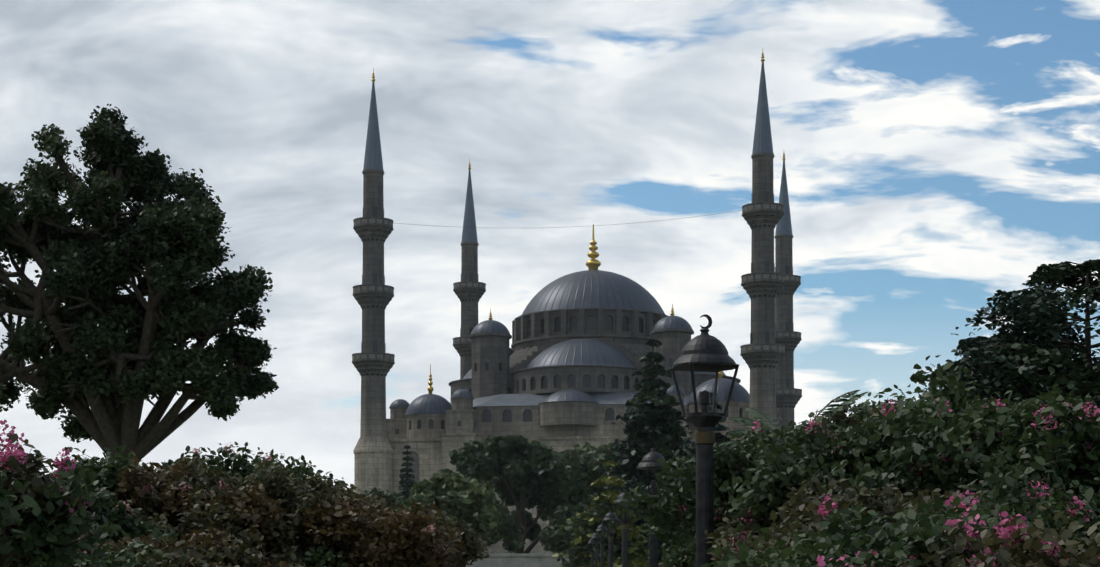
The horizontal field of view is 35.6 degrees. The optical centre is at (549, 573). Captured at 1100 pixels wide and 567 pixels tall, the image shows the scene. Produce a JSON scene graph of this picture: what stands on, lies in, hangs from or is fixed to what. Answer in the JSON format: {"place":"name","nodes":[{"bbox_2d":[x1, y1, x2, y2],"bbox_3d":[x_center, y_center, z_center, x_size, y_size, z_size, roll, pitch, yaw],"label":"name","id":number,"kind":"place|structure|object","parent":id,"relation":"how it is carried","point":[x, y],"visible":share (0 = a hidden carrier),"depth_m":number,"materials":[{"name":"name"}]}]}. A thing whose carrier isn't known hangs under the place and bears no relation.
{"place":"outdoors","nodes":[
{"label":"outdoors","id":0,"kind":"place"},
{"bbox_2d":[362,487,410,509],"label":"bush","id":1,"kind":"object","parent":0,"point":[390,498],"depth_m":123.30,"materials":[{"name":"green plant"}]},
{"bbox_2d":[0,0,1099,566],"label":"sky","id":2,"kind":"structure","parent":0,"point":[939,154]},
{"bbox_2d":[537,523,584,562],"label":"bush","id":3,"kind":"object","parent":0,"point":[551,540],"depth_m":123.47,"materials":[{"name":"green plant"}]},
{"label":"ground","id":4,"kind":"structure","parent":0,"visible":0},
{"bbox_2d":[37,476,182,547],"bbox_3d":[-5.154,0.364,15.948,3.797,2.656,3.502,0,0,2],"label":"shrub","id":5,"kind":"object","parent":4,"relation":"on","point":[131,525],"depth_m":15.70,"materials":[{"name":"green plant"}]},
{"bbox_2d":[0,103,278,462],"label":"tree","id":6,"kind":"object","parent":4,"relation":"on","point":[141,363],"depth_m":54.55,"materials":[{"name":"green plant"}]},
{"bbox_2d":[161,459,206,470],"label":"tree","id":7,"kind":"object","parent":4,"relation":"on","point":[170,462],"depth_m":150.12,"materials":[{"name":"green plant"}]},
{"bbox_2d":[46,445,347,566],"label":"shrub","id":8,"kind":"object","parent":4,"relation":"on","point":[146,491],"visible":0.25,"depth_m":18.50,"materials":[{"name":"green plant"}]},
{"bbox_2d":[397,445,415,498],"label":"conifer","id":9,"kind":"object","parent":4,"relation":"on","point":[406,492],"depth_m":200.17,"materials":[{"name":"green plant"}]},
{"bbox_2d":[392,503,489,566],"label":"shrub","id":10,"kind":"object","parent":4,"relation":"on","point":[474,548],"depth_m":26.30,"materials":[{"name":"green plant"}]},
{"bbox_2d":[393,470,502,546],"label":"bush","id":11,"kind":"object","parent":4,"relation":"on","point":[436,489],"depth_m":103.38,"materials":[{"name":"green plant"}]},
{"bbox_2d":[465,553,577,566],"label":"path","id":12,"kind":"structure","parent":4,"relation":"on","point":[529,560],"depth_m":140.02,"materials":[{"name":"stone"}]},
{"bbox_2d":[436,435,608,552],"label":"dark round tree","id":13,"kind":"object","parent":4,"relation":"on","point":[541,459],"depth_m":146.92,"materials":[{"name":"green plant"}]},
{"bbox_2d":[352,50,801,552],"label":"mosque","id":14,"kind":"structure","parent":4,"relation":"on","point":[524,342],"depth_m":249.82,"materials":[{"name":"stone"}]},
{"bbox_2d":[560,441,619,506],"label":"pale tree","id":15,"kind":"object","parent":4,"relation":"on","point":[605,449],"depth_m":170.63,"materials":[{"name":"green plant"}]},
{"bbox_2d":[587,539,595,566],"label":"street lamp","id":16,"kind":"object","parent":4,"relation":"on","point":[592,548],"depth_m":92.21,"materials":[{"name":"metal"}]},
{"bbox_2d":[590,532,600,566],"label":"street lamp","id":17,"kind":"object","parent":4,"relation":"on","point":[594,537],"depth_m":79.10,"materials":[{"name":"metal"}]},
{"bbox_2d":[552,461,648,566],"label":"cedar","id":18,"kind":"object","parent":4,"relation":"on","point":[591,516],"depth_m":98.77,"materials":[{"name":"green plant"}]},
{"bbox_2d":[595,521,607,566],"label":"street lamp","id":19,"kind":"object","parent":4,"relation":"on","point":[600,528],"depth_m":66.00,"materials":[{"name":"metal"}]},
{"bbox_2d":[602,507,618,566],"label":"street lamp","id":20,"kind":"object","parent":4,"relation":"on","point":[610,516],"depth_m":52.90,"materials":[{"name":"metal"}]},
{"bbox_2d":[614,485,635,566],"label":"street lamp","id":21,"kind":"object","parent":4,"relation":"on","point":[625,525],"depth_m":39.80,"materials":[{"name":"metal"}]},
{"bbox_2d":[586,337,695,566],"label":"tall conifer","id":22,"kind":"object","parent":4,"relation":"on","point":[666,422],"depth_m":106.64,"materials":[{"name":"green plant"}]},
{"bbox_2d":[636,441,670,566],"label":"street lamp","id":23,"kind":"object","parent":4,"relation":"on","point":[648,462],"visible":0.73,"depth_m":26.69,"materials":[{"name":"metal"}]},
{"bbox_2d":[658,494,737,566],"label":"shrub","id":24,"kind":"object","parent":4,"relation":"on","point":[680,559],"depth_m":16.33,"materials":[{"name":"green plant"}]},
{"bbox_2d":[671,314,738,566],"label":"street lamp","id":25,"kind":"object","parent":4,"relation":"on","point":[704,351],"visible":0.98,"depth_m":13.60,"materials":[{"name":"metal"}]},
{"bbox_2d":[684,391,732,479],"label":"blue conifer","id":26,"kind":"object","parent":4,"relation":"on","point":[719,436],"depth_m":117.08,"materials":[{"name":"green plant"}]},
{"bbox_2d":[617,392,926,556],"bbox_3d":[2.768,0.063,14.849,4.360,3.255,4.172,0,0,2],"label":"shrub","id":27,"kind":"object","parent":4,"relation":"on","point":[678,516],"visible":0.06,"depth_m":14.60,"materials":[{"name":"green plant"}]},
{"bbox_2d":[682,390,867,464],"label":"palm","id":28,"kind":"object","parent":4,"relation":"on","point":[756,417],"depth_m":65.39,"materials":[{"name":"green plant"}]},
{"bbox_2d":[665,383,1099,566],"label":"shrub","id":29,"kind":"object","parent":4,"relation":"on","point":[836,418],"visible":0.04,"depth_m":13.70,"materials":[{"name":"green plant"}]},
{"bbox_2d":[701,496,1099,566],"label":"shrub","id":30,"kind":"object","parent":4,"relation":"on","point":[956,537],"visible":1,"depth_m":7.22,"materials":[{"name":"green plant"}]},
{"bbox_2d":[718,471,1099,566],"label":"shrub","id":31,"kind":"object","parent":4,"relation":"on","point":[821,504],"visible":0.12,"depth_m":9.32,"materials":[{"name":"green plant"}]},
{"bbox_2d":[719,363,1099,563],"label":"shrub","id":32,"kind":"object","parent":4,"relation":"on","point":[948,439],"visible":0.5,"depth_m":11.13,"materials":[{"name":"green plant"}]},
{"bbox_2d":[898,334,1047,408],"bbox_3d":[15.614,-3.454,60.981,12.534,10.254,12.728,0,0,2],"label":"bush","id":33,"kind":"object","parent":4,"relation":"on","point":[962,348],"depth_m":60.86,"materials":[{"name":"green plant"}]},
{"bbox_2d":[914,259,1099,409],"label":"tree","id":34,"kind":"object","parent":4,"relation":"on","point":[1013,367],"depth_m":48.27,"materials":[{"name":"green plant"}]},
{"label":"path paving","id":35,"kind":"structure","parent":0,"visible":0},
{"bbox_2d":[0,420,126,566],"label":"shrub","id":36,"kind":"object","parent":35,"relation":"on","point":[31,529],"visible":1,"depth_m":8.48,"materials":[{"name":"green plant"}]},
{"bbox_2d":[0,539,153,566],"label":"shrub","id":37,"kind":"object","parent":35,"relation":"on","point":[109,559],"visible":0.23,"depth_m":12.04,"materials":[{"name":"green plant"}]},
{"bbox_2d":[77,523,263,566],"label":"shrub","id":38,"kind":"object","parent":35,"relation":"on","point":[140,545],"visible":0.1,"depth_m":13.76,"materials":[{"name":"green plant"}]},
{"bbox_2d":[140,541,301,566],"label":"shrub","id":39,"kind":"object","parent":35,"relation":"on","point":[192,558],"visible":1,"depth_m":12.76,"materials":[{"name":"green plant"}]},
{"bbox_2d":[50,442,446,566],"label":"shrub","id":40,"kind":"object","parent":35,"relation":"on","point":[194,467],"visible":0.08,"depth_m":21.06,"materials":[{"name":"green plant"}]},
{"bbox_2d":[189,459,471,566],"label":"shrub","id":41,"kind":"object","parent":35,"relation":"on","point":[365,533],"visible":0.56,"depth_m":19.18,"materials":[{"name":"green plant"}]}
]}

